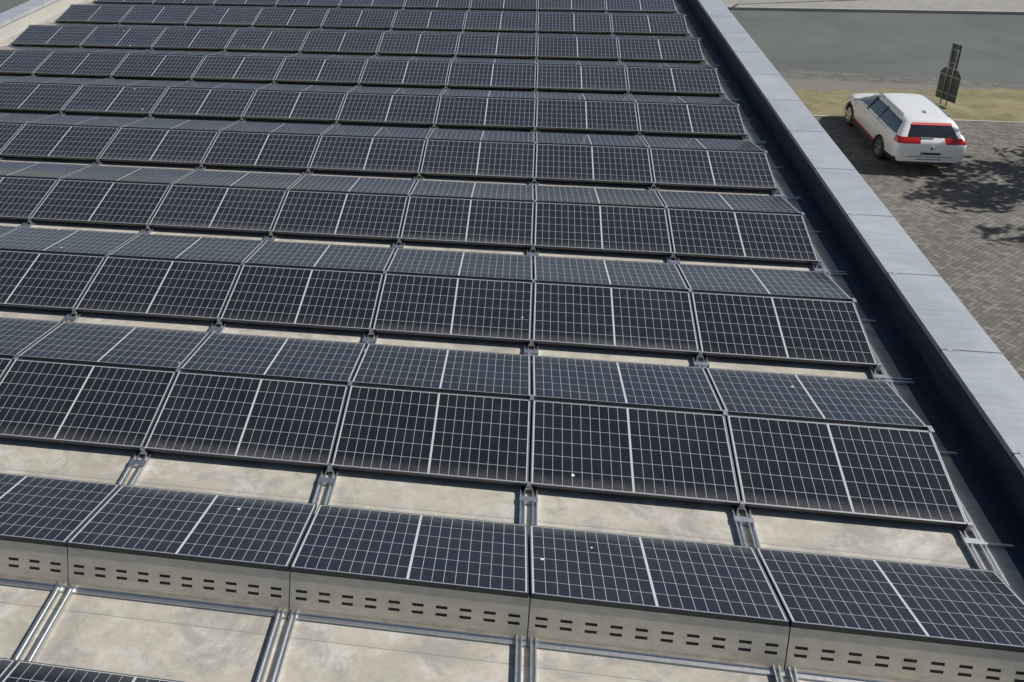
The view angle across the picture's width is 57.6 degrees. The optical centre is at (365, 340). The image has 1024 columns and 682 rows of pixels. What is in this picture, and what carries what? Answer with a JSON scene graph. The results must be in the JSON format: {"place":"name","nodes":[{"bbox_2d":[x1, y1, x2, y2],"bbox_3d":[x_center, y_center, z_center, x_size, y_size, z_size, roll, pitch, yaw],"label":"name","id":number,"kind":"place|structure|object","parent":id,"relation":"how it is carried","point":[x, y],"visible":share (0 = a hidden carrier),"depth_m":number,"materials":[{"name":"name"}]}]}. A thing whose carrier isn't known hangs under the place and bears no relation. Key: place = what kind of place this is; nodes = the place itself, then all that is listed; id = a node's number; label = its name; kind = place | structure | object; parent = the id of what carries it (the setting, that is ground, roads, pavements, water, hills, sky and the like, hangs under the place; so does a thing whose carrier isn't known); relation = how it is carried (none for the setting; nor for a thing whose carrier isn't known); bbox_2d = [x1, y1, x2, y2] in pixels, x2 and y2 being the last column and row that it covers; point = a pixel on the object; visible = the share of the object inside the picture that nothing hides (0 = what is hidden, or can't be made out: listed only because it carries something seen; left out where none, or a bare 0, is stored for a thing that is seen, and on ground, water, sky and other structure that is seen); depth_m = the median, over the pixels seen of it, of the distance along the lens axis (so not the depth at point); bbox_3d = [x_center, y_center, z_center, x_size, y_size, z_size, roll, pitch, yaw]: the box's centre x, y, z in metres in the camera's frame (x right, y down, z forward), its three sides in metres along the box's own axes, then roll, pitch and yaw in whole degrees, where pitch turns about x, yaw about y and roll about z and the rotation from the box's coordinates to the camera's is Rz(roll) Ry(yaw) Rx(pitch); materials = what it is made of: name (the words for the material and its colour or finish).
{"place":"outdoors","nodes":[
{"label":"outdoors","id":0,"kind":"place"},
{"bbox_2d":[0,0,1023,681],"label":"building roof","id":1,"kind":"structure","parent":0,"point":[146,638],"depth_m":7.79,"materials":[{"name":"beige concrete"}]},
{"bbox_2d":[0,0,1023,681],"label":"solar panels","id":2,"kind":"object","parent":1,"relation":"on","point":[776,614],"visible":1,"depth_m":9.75,"materials":[{"name":"photovoltaic glass"},{"name":"aluminium"}]},
{"bbox_2d":[0,0,1023,578],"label":"parapet wall","id":3,"kind":"structure","parent":1,"relation":"attached to","point":[988,470],"depth_m":10.26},
{"bbox_2d":[0,0,1023,475],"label":"parapet cap","id":4,"kind":"object","parent":1,"relation":"attached to","point":[986,374],"visible":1,"depth_m":10.88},
{"bbox_2d":[0,0,1023,121],"bbox_3d":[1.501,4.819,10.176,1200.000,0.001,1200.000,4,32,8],"label":"ground","id":5,"kind":"structure","parent":0,"point":[826,63],"depth_m":35.24,"materials":[{"name":"grey asphalt"}]},
{"bbox_2d":[726,6,1023,122],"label":"kerb stones","id":6,"kind":"object","parent":5,"relation":"on","point":[880,10],"visible":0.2,"depth_m":41.23,"materials":[{"name":"grey concrete"}]},
{"bbox_2d":[935,43,961,105],"bbox_3d":[18.857,-8.573,29.423,0.056,1.960,0.860,-13,33,-7],"label":"traffic sign","id":7,"kind":"object","parent":5,"relation":"on","point":[948,84],"visible":1,"depth_m":29.45,"materials":[{"name":"grey metal"}]},
{"bbox_2d":[722,0,1023,10],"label":"pavement","id":8,"kind":"structure","parent":0,"point":[1000,5],"depth_m":42.24,"materials":[{"name":"grey concrete"}]},
{"bbox_2d":[814,116,1023,379],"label":"yard paving","id":9,"kind":"structure","parent":0,"point":[961,222],"depth_m":22.77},
{"bbox_2d":[843,92,966,165],"bbox_3d":[15.608,-6.451,26.591,2.100,1.431,5.101,4,32,8],"label":"white estate car","id":10,"kind":"object","parent":9,"relation":"on","point":[912,128],"visible":1,"depth_m":24.96,"materials":[{"name":"white paint"}]}
]}

